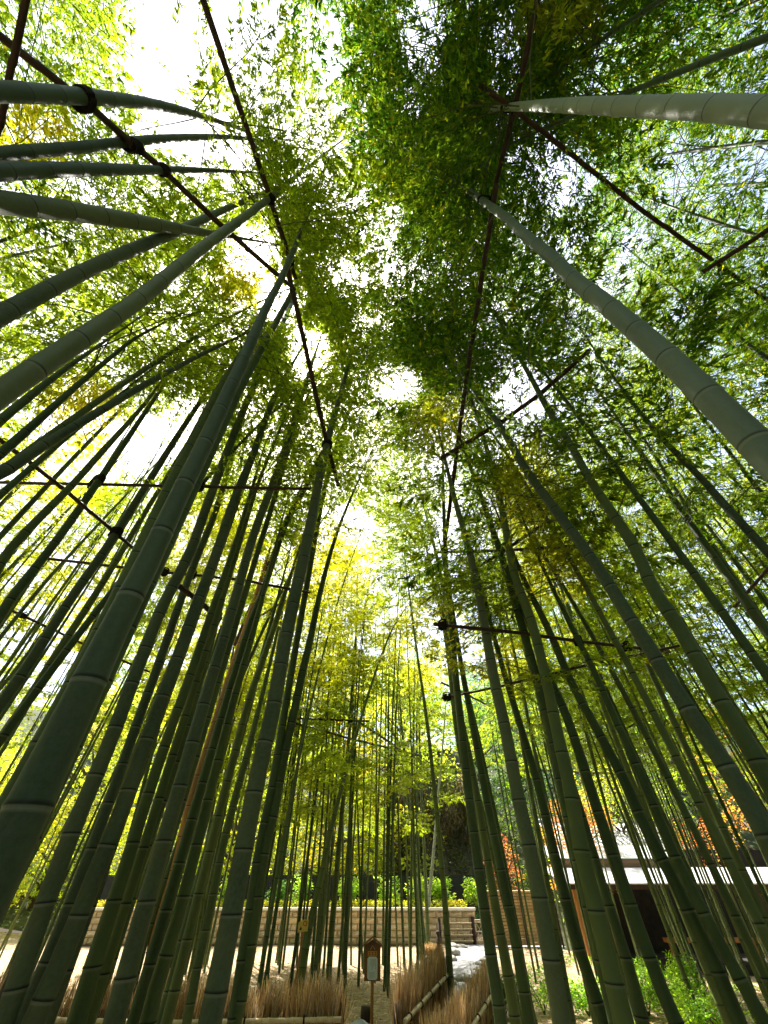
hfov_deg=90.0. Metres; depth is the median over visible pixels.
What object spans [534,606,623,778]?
bamboo
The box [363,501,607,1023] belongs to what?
bamboo
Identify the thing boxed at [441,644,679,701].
support pole
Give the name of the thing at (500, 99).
support pole
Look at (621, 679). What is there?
bamboo
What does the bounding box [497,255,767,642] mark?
bamboo
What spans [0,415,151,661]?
bamboo
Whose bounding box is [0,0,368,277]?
bamboo
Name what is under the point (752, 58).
bamboo
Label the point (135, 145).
support pole
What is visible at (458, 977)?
stone
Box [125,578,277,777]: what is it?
bamboo
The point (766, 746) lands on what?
bamboo
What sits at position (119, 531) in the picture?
support pole
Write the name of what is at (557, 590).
bamboo
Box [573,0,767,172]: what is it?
bamboo
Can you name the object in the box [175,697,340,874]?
tree
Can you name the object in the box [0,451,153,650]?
bamboo
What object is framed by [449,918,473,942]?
lattice fence
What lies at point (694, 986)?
shrub
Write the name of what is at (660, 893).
bamboo
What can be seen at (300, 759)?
bamboo
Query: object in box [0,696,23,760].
tree
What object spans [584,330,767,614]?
bamboo
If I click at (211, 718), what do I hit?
bamboo
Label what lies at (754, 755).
bamboo
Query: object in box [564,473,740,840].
bamboo
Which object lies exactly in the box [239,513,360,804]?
bamboo
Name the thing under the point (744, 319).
bamboo
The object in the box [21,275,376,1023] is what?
bamboo
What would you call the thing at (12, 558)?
bamboo
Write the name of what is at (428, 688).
tree
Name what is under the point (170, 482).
bamboo
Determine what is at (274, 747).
bamboo
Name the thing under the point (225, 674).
bamboo
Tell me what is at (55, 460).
bamboo
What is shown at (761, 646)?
bamboo
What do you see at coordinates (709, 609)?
bamboo
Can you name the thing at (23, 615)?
support pole
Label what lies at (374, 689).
bamboo
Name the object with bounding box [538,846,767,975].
pavilion
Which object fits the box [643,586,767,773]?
bamboo
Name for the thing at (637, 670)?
bamboo
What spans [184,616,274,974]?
bamboo
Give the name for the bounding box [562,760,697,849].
tree
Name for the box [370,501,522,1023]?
bamboo
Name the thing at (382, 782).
bamboo
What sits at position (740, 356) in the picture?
bamboo
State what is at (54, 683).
bamboo
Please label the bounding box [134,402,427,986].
bamboo
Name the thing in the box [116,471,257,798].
bamboo
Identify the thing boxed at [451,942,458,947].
stone
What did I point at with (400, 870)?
bamboo
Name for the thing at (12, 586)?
bamboo
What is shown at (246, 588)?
bamboo
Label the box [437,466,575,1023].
bamboo
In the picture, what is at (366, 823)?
bamboo
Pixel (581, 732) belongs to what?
bamboo
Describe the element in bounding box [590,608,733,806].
bamboo
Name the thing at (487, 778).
bamboo
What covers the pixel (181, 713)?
bamboo
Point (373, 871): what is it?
hillside undergrowth
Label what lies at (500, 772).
tree
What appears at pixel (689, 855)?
bamboo
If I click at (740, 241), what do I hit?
bamboo
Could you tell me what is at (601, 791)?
bamboo
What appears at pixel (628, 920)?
bamboo
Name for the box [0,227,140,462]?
bamboo
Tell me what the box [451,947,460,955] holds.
stone
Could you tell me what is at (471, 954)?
path
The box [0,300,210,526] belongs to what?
bamboo
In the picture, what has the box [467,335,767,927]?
bamboo
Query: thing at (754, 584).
support pole
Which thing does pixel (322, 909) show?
bamboo
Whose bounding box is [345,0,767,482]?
bamboo
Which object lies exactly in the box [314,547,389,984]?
bamboo
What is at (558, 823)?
maple tree
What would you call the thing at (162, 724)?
bamboo
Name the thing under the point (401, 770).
bamboo
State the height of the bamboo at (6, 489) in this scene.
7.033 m
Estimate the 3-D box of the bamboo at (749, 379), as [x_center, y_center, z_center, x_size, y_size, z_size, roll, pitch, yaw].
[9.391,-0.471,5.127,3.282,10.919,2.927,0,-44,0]
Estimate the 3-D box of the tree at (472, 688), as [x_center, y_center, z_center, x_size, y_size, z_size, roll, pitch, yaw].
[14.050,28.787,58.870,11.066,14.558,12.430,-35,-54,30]
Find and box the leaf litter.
[65,945,767,1023]
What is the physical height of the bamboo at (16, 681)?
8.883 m
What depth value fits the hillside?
24.53 m
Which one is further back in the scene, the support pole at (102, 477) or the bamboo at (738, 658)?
the bamboo at (738, 658)
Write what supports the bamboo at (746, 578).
on the ground at (9, 949)
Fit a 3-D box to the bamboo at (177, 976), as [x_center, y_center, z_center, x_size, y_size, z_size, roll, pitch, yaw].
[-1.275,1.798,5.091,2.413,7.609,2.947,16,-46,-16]
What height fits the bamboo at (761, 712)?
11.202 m
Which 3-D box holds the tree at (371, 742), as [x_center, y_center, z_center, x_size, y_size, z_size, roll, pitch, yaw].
[-1.152,15.921,28.435,9.848,13.563,9.089,0,-44,0]
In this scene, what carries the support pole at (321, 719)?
attached to the bamboo at (329, 962)
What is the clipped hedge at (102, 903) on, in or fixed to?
on the planting bed
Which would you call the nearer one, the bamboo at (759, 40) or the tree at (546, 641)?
the bamboo at (759, 40)
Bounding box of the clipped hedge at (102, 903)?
[97,899,466,906]
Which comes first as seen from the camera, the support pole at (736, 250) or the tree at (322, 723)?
the support pole at (736, 250)
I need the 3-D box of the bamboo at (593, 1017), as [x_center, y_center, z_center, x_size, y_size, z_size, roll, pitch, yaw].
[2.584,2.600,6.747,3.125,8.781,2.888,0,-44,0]
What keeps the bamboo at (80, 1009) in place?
on the ground at (9, 949)
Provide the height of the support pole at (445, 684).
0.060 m
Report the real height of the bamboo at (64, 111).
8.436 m
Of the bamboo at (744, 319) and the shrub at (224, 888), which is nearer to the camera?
the bamboo at (744, 319)
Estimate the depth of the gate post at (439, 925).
11.21 m
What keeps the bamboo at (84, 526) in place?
on the ground at (9, 949)
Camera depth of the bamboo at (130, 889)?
2.90 m
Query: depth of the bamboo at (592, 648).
7.33 m
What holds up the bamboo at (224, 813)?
on the ground at (9, 949)
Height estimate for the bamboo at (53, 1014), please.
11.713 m
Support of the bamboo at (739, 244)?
on the ground at (9, 949)
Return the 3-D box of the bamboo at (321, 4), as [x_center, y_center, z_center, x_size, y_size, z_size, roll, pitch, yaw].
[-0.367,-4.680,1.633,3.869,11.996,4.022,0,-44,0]
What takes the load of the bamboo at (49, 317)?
on the ground at (9, 949)
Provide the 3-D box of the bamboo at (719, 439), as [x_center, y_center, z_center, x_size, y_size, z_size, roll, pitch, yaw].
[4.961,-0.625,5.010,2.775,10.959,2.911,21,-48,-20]
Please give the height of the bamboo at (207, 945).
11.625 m
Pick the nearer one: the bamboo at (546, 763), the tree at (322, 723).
the bamboo at (546, 763)
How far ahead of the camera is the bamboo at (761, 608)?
8.80 m
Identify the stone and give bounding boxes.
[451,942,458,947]
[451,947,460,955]
[454,973,469,981]
[457,944,467,947]
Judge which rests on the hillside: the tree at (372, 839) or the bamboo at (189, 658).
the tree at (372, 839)
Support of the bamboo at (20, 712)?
on the ground at (9, 949)
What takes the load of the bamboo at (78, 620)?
on the ground at (9, 949)
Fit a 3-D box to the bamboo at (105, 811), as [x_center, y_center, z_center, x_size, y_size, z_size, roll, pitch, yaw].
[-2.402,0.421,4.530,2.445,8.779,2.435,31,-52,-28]
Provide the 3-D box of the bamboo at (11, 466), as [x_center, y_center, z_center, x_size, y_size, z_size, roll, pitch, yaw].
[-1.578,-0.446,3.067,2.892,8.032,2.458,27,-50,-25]
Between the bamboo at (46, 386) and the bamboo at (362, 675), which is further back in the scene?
the bamboo at (362, 675)
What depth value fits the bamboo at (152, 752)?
8.53 m
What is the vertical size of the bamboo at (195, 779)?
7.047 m
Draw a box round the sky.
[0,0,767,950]
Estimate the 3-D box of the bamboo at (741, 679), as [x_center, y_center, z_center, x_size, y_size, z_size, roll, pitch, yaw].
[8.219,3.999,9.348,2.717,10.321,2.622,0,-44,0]
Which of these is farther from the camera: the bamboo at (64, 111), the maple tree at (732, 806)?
the maple tree at (732, 806)
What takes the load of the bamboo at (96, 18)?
on the ground at (9, 949)
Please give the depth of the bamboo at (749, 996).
3.88 m
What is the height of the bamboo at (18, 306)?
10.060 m
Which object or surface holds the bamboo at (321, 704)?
on the ground at (9, 949)
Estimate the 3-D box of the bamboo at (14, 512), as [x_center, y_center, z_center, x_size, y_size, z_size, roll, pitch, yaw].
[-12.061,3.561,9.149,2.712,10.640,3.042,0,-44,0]
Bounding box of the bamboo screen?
[487,888,564,948]
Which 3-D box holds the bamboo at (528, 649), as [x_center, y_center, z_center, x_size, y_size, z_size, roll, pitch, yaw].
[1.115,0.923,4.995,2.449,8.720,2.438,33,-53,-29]
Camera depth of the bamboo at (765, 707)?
14.48 m
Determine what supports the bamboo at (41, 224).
on the ground at (9, 949)
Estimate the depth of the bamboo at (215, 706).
12.71 m
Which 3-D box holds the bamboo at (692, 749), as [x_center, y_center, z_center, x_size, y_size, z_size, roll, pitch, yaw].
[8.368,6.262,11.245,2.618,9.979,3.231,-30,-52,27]
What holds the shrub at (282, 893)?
on the planting bed
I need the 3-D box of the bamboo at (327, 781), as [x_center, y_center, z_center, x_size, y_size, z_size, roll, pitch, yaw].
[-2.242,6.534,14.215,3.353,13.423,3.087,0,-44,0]
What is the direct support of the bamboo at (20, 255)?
on the ground at (9, 949)
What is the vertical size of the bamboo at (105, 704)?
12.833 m
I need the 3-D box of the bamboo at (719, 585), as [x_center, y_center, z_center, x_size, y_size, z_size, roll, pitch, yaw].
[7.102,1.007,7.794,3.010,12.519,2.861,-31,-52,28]
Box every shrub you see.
[217,875,227,900]
[264,878,286,904]
[289,875,313,905]
[337,876,358,902]
[373,875,399,905]
[404,875,427,904]
[427,876,455,905]
[461,876,488,906]
[493,973,520,1017]
[513,965,575,1014]
[569,976,602,1015]
[633,949,696,1013]
[635,964,662,1016]
[643,962,711,1009]
[668,979,755,1023]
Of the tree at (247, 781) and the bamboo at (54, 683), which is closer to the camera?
the bamboo at (54, 683)
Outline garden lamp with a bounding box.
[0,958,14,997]
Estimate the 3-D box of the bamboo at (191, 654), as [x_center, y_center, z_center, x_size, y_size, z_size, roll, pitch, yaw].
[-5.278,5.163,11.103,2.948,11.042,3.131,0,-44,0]
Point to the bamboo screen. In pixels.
(518, 907)
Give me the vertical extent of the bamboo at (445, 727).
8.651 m
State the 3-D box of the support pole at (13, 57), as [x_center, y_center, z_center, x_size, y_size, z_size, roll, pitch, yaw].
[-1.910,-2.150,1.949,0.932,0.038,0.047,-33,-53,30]
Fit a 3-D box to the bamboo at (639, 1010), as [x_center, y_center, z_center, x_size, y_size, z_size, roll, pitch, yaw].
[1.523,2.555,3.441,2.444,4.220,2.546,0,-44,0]
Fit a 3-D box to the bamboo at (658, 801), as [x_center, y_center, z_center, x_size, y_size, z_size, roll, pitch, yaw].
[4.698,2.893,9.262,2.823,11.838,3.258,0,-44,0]
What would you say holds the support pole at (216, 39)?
attached to the bamboo at (21, 378)
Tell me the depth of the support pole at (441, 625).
3.94 m
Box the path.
[447,944,484,1012]
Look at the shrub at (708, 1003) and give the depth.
5.35 m
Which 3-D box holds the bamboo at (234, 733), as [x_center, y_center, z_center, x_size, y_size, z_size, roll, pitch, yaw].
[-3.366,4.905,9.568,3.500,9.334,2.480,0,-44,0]
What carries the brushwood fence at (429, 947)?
on the ground at (9, 949)
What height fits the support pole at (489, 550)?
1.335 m
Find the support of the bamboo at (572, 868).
on the ground at (9, 949)
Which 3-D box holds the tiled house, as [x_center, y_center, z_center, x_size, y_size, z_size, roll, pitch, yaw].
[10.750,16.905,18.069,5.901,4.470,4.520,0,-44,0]
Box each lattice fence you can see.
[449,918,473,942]
[474,919,482,941]
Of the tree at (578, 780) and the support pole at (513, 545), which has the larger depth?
the tree at (578, 780)
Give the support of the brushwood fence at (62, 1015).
on the ground at (9, 949)
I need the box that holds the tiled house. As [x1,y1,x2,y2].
[538,819,692,849]
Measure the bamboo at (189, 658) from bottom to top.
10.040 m
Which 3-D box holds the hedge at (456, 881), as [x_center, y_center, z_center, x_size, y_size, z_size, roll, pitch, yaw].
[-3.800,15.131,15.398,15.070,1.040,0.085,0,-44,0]
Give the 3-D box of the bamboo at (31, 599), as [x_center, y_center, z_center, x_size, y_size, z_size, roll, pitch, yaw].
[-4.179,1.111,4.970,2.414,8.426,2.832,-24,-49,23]
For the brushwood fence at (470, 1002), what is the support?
on the ground at (9, 949)
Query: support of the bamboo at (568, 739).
on the ground at (9, 949)
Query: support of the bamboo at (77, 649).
on the ground at (9, 949)
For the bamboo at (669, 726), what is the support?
on the ground at (9, 949)
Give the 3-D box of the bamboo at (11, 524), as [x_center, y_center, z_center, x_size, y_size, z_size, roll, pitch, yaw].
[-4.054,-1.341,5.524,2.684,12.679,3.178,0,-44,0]
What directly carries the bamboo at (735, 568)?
on the ground at (9, 949)
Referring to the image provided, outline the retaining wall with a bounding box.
[82,907,477,946]
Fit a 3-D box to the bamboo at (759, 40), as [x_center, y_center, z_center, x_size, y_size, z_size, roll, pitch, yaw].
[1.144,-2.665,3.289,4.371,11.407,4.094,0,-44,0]
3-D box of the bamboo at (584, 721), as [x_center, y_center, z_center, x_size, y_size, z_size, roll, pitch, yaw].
[4.454,3.488,9.794,2.877,11.707,2.612,-21,-48,20]
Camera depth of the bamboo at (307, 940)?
8.14 m
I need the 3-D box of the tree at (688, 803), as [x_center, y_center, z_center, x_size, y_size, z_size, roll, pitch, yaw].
[17.883,15.251,24.275,7.270,10.035,7.224,26,-50,-24]
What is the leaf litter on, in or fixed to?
on the ground at (9, 949)
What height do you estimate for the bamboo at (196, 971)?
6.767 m
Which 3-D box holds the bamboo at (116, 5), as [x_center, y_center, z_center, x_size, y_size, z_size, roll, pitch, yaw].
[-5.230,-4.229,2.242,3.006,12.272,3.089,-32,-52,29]
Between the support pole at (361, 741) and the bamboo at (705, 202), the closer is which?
the bamboo at (705, 202)
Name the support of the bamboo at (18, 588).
on the ground at (9, 949)
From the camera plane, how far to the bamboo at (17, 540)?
4.23 m
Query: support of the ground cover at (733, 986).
on the ground at (9, 949)
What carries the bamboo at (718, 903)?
on the ground at (9, 949)
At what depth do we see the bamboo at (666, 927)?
7.13 m
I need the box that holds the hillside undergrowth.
[13,750,662,928]
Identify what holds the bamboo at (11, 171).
on the ground at (9, 949)
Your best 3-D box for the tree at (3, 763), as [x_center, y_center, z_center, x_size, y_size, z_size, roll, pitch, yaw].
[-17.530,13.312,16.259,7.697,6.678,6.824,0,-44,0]
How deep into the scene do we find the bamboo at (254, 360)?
3.18 m
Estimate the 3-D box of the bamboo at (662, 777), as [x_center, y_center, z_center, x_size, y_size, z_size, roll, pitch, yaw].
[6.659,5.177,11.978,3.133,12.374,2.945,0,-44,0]
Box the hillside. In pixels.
[0,657,767,949]
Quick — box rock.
[350,1019,368,1023]
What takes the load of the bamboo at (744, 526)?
on the ground at (9, 949)
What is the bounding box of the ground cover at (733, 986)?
[526,953,767,1023]
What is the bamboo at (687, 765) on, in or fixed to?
on the ground at (9, 949)
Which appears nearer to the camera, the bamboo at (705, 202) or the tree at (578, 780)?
the bamboo at (705, 202)
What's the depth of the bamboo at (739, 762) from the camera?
10.76 m
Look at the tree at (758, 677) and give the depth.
23.52 m
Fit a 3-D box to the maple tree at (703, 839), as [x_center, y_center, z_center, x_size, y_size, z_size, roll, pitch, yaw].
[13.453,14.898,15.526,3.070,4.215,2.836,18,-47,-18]
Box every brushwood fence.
[0,963,169,1023]
[160,962,358,1023]
[384,937,449,1023]
[418,955,493,1023]
[420,941,436,959]
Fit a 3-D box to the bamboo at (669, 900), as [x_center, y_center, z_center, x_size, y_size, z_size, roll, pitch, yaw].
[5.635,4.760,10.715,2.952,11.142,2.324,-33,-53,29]
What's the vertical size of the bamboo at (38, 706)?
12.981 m
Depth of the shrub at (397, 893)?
14.88 m
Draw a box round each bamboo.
[0,0,125,134]
[0,0,185,160]
[0,0,226,330]
[0,0,358,337]
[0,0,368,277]
[0,0,378,269]
[0,1,366,328]
[0,36,416,411]
[0,99,362,321]
[0,105,193,355]
[0,112,72,300]
[0,121,426,923]
[0,122,189,411]
[0,124,387,926]
[0,154,288,518]
[0,160,302,460]
[0,177,351,809]
[0,207,286,574]
[0,219,383,479]
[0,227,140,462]
[0,232,283,625]
[0,235,429,747]
[0,240,332,1023]
[0,247,265,499]
[0,260,98,392]
[0,265,323,714]
[0,266,272,540]
[0,286,115,527]
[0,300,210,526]
[0,327,297,731]
[0,369,106,586]
[0,391,233,640]
[0,398,210,676]
[0,399,187,608]
[0,409,166,720]
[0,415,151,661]
[0,444,148,720]
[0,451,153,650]
[0,452,113,645]
[0,459,42,501]
[0,476,136,693]
[0,486,115,634]
[0,534,52,663]
[0,539,132,790]
[0,556,121,723]
[1,412,276,985]
[3,479,36,525]
[3,488,154,795]
[5,512,221,752]
[12,114,391,457]
[16,326,334,1023]
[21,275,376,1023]
[33,550,214,972]
[40,512,198,737]
[45,292,336,1023]
[58,449,235,643]
[64,446,237,644]
[66,362,370,1023]
[79,529,213,752]
[86,597,199,784]
[87,310,368,1023]
[94,394,363,1023]
[94,510,242,840]
[102,273,384,1023]
[104,416,283,1000]
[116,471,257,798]
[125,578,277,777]
[126,401,387,1023]
[130,512,277,1004]
[130,547,260,764]
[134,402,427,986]
[136,579,239,794]
[139,398,352,1023]
[144,502,284,960]
[146,573,253,862]
[148,327,372,929]
[149,564,247,770]
[150,493,287,945]
[151,555,330,999]
[155,562,272,859]
[156,495,352,1023]
[160,423,380,1023]
[168,428,325,675]
[182,528,353,1023]
[184,557,317,985]
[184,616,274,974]
[187,622,282,979]
[198,255,439,1023]
[198,493,331,817]
[202,583,283,837]
[202,590,266,965]
[204,605,319,832]
[210,576,319,773]
[215,530,326,770]
[216,463,345,801]
[227,339,414,1023]
[231,511,353,988]
[231,565,350,967]
[233,377,429,1023]
[234,525,369,997]
[236,0,419,105]
[238,573,347,973]
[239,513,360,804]
[239,604,317,964]
[239,614,343,969]
[253,469,420,1010]
[265,574,382,988]
[266,624,347,964]
[269,609,348,868]
[271,579,390,980]
[275,621,347,962]
[278,590,363,938]
[281,548,361,940]
[284,515,383,975]
[288,537,387,970]
[289,533,376,985]
[293,545,367,967]
[293,567,421,1004]
[294,565,390,954]
[295,540,388,974]
[295,559,408,986]
[296,576,446,1004]
[302,622,410,964]
[308,494,410,992]
[314,545,399,968]
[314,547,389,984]
[319,0,650,229]
[325,531,452,963]
[326,520,425,939]
[332,0,767,308]
[332,610,442,927]
[334,487,452,997]
[337,511,466,965]
[339,513,447,991]
[343,577,425,964]
[345,0,767,269]
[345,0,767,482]
[348,320,767,993]
[353,482,535,1023]
[354,347,571,1023]
[355,265,767,952]
[358,504,454,1000]
[359,454,535,1022]
[362,553,533,1023]
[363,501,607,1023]
[364,591,443,968]
[365,0,766,273]
[365,231,767,860]
[365,624,464,953]
[369,615,433,959]
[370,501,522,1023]
[375,377,612,1023]
[379,167,767,684]
[379,375,522,1023]
[383,453,537,1023]
[386,659,440,943]
[397,664,448,945]
[398,424,747,1023]
[400,320,633,1023]
[401,220,767,799]
[417,593,690,1023]
[420,448,684,1023]
[420,678,478,906]
[426,407,767,1023]
[434,469,596,1023]
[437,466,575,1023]
[442,608,539,983]
[453,525,572,864]
[455,621,543,972]
[456,416,565,831]
[462,492,634,1023]
[465,487,702,1021]
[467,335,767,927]
[469,591,586,951]
[485,542,598,982]
[485,544,634,1020]
[489,478,659,841]
[489,490,756,1023]
[496,424,730,1023]
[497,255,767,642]
[497,611,587,764]
[498,494,703,1020]
[499,572,604,761]
[500,540,658,1001]
[500,620,612,934]
[501,438,767,913]
[505,593,647,978]
[511,438,767,863]
[513,588,654,994]
[516,263,767,561]
[522,590,695,980]
[523,471,741,811]
[523,546,698,893]
[526,235,767,623]
[526,567,703,996]
[528,559,757,995]
[534,577,679,877]
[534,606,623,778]
[537,1,767,280]
[541,598,628,770]
[542,398,743,665]
[542,599,706,988]
[543,54,767,385]
[544,570,621,749]
[550,513,767,755]
[551,583,722,963]
[555,584,724,939]
[559,171,767,486]
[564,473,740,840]
[565,362,767,608]
[565,579,767,955]
[566,252,767,574]
[569,467,767,906]
[571,622,737,990]
[572,539,680,744]
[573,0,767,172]
[575,435,746,706]
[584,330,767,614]
[586,566,712,818]
[587,0,767,92]
[590,450,767,743]
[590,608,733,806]
[599,467,767,721]
[602,558,767,812]
[606,170,767,413]
[606,404,767,619]
[609,516,767,732]
[609,535,725,734]
[611,63,767,288]
[617,467,767,740]
[627,620,767,809]
[634,0,767,153]
[634,1,767,231]
[636,193,767,385]
[643,433,767,691]
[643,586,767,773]
[644,180,767,406]
[646,592,767,780]
[649,596,767,792]
[650,286,767,439]
[650,507,767,748]
[656,541,767,739]
[659,395,767,506]
[659,612,767,807]
[662,435,767,574]
[662,463,767,660]
[662,509,764,695]
[675,554,767,742]
[677,480,767,705]
[690,511,767,647]
[696,206,767,358]
[708,501,767,596]
[712,351,767,445]
[715,607,767,710]
[720,361,766,397]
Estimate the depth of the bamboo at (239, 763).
11.12 m
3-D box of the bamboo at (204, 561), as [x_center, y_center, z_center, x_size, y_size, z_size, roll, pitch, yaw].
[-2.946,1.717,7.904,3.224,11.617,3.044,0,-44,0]
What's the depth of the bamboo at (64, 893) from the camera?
9.24 m
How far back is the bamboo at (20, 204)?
3.56 m
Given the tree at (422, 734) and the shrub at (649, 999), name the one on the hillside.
the tree at (422, 734)
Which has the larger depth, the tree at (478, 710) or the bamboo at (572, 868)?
the tree at (478, 710)
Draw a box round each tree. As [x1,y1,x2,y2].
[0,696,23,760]
[0,737,94,906]
[12,683,164,909]
[106,597,203,706]
[109,686,244,874]
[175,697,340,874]
[205,657,314,849]
[266,652,399,874]
[288,650,374,780]
[311,634,427,841]
[338,667,462,874]
[359,643,446,756]
[361,647,475,752]
[382,649,448,739]
[426,682,550,833]
[430,660,505,776]
[438,653,499,747]
[463,676,566,812]
[465,658,539,778]
[483,834,524,902]
[510,608,577,684]
[519,684,637,818]
[540,790,617,893]
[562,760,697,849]
[578,619,690,743]
[596,599,698,715]
[611,680,742,849]
[663,818,761,894]
[682,705,760,849]
[720,636,767,745]
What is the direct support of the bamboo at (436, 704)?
on the ground at (9, 949)
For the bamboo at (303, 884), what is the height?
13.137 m
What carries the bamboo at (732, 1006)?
on the ground at (9, 949)
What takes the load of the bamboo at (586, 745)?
on the ground at (9, 949)
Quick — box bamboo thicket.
[0,380,767,1006]
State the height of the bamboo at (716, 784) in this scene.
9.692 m
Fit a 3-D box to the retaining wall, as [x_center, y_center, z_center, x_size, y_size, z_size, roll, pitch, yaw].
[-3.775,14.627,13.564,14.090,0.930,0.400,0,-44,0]
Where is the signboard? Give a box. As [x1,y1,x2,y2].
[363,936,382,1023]
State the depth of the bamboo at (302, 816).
12.12 m
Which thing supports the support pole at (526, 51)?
attached to the bamboo at (739, 426)
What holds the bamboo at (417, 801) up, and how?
on the ground at (9, 949)
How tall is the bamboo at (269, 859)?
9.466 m
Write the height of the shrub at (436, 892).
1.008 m
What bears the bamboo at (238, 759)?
on the ground at (9, 949)
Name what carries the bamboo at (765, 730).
on the ground at (9, 949)
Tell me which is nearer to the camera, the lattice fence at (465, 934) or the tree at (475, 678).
the lattice fence at (465, 934)
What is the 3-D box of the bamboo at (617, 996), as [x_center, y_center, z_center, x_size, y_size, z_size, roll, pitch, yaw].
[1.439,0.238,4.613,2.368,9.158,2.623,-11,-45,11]
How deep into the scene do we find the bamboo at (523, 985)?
4.36 m
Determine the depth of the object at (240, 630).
6.50 m
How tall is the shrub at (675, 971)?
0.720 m
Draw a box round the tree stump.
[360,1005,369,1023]
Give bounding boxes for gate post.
[436,930,439,950]
[437,918,441,946]
[470,916,476,944]
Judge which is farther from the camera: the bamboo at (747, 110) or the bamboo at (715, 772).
the bamboo at (715, 772)
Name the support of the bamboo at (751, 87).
on the ground at (9, 949)
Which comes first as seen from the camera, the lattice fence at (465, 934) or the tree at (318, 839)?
the lattice fence at (465, 934)
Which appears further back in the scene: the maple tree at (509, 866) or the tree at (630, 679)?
the tree at (630, 679)
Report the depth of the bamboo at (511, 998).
4.37 m
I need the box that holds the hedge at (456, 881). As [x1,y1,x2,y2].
[97,872,478,907]
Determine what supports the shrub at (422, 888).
on the planting bed
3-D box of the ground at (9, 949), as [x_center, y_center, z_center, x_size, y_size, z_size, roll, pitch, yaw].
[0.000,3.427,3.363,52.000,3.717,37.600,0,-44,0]
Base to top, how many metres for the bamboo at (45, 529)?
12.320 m
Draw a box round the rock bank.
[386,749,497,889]
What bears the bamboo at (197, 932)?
on the ground at (9, 949)
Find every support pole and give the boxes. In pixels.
[0,0,30,137]
[0,31,295,291]
[0,437,132,548]
[0,474,310,491]
[12,610,150,672]
[47,557,309,593]
[178,583,222,621]
[200,0,297,279]
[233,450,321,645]
[260,715,369,721]
[286,268,339,486]
[296,722,422,756]
[344,714,428,767]
[421,519,549,603]
[433,618,670,652]
[437,545,575,553]
[439,349,589,459]
[441,183,498,554]
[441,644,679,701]
[441,682,493,707]
[477,0,540,205]
[478,83,767,301]
[701,227,767,273]
[733,566,767,607]
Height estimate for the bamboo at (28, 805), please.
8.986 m
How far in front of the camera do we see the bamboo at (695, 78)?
3.91 m
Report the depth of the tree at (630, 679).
32.49 m
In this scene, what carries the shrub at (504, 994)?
on the ground at (9, 949)
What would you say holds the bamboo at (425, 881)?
on the ground at (9, 949)
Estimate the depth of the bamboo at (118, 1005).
2.54 m
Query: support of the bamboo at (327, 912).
on the ground at (9, 949)
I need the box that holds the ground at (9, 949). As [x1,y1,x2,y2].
[0,932,767,1023]
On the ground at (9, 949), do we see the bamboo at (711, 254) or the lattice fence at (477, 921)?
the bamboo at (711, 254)
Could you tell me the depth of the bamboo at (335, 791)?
11.82 m
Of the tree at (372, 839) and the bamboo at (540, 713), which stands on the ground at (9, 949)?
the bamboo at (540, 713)
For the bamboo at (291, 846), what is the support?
on the ground at (9, 949)
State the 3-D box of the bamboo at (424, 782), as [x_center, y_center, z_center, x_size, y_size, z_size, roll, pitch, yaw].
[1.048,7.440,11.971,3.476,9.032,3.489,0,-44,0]
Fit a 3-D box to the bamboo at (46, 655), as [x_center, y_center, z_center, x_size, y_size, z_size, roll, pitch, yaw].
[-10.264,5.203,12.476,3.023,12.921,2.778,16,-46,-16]
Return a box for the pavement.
[472,944,562,946]
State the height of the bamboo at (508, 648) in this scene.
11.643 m
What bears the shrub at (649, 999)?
on the ground at (9, 949)
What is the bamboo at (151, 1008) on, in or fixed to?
on the ground at (9, 949)
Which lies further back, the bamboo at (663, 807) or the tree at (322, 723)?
the tree at (322, 723)
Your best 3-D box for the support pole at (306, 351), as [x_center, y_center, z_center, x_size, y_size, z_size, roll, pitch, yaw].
[-0.861,-1.569,4.886,0.143,1.004,2.511,-6,-44,6]
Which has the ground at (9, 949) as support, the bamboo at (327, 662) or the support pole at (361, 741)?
the bamboo at (327, 662)
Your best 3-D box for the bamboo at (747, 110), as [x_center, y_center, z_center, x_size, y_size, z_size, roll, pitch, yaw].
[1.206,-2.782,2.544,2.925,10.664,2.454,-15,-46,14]
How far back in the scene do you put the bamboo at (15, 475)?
11.61 m
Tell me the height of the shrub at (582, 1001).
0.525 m
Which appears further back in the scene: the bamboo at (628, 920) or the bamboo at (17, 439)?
the bamboo at (628, 920)
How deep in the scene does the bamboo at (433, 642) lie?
9.99 m
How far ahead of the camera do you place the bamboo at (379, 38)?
4.47 m
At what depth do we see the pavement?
12.92 m
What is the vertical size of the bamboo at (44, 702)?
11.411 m
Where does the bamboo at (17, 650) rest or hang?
on the ground at (9, 949)
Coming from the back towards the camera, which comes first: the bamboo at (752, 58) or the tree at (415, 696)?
the tree at (415, 696)
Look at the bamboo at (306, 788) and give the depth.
11.42 m
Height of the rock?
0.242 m
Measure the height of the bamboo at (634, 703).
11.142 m
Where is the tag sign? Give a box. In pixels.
[292,919,308,996]
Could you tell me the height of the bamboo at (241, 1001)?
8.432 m
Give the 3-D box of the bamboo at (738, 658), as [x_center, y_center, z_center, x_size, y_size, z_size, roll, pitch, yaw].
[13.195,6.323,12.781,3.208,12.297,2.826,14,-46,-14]
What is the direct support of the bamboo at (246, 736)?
on the ground at (9, 949)
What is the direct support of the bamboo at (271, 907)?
on the ground at (9, 949)
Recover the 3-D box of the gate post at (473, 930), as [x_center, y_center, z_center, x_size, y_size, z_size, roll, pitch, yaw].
[3.118,14.590,13.355,0.140,0.733,0.126,0,-44,0]
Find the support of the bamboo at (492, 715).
on the ground at (9, 949)

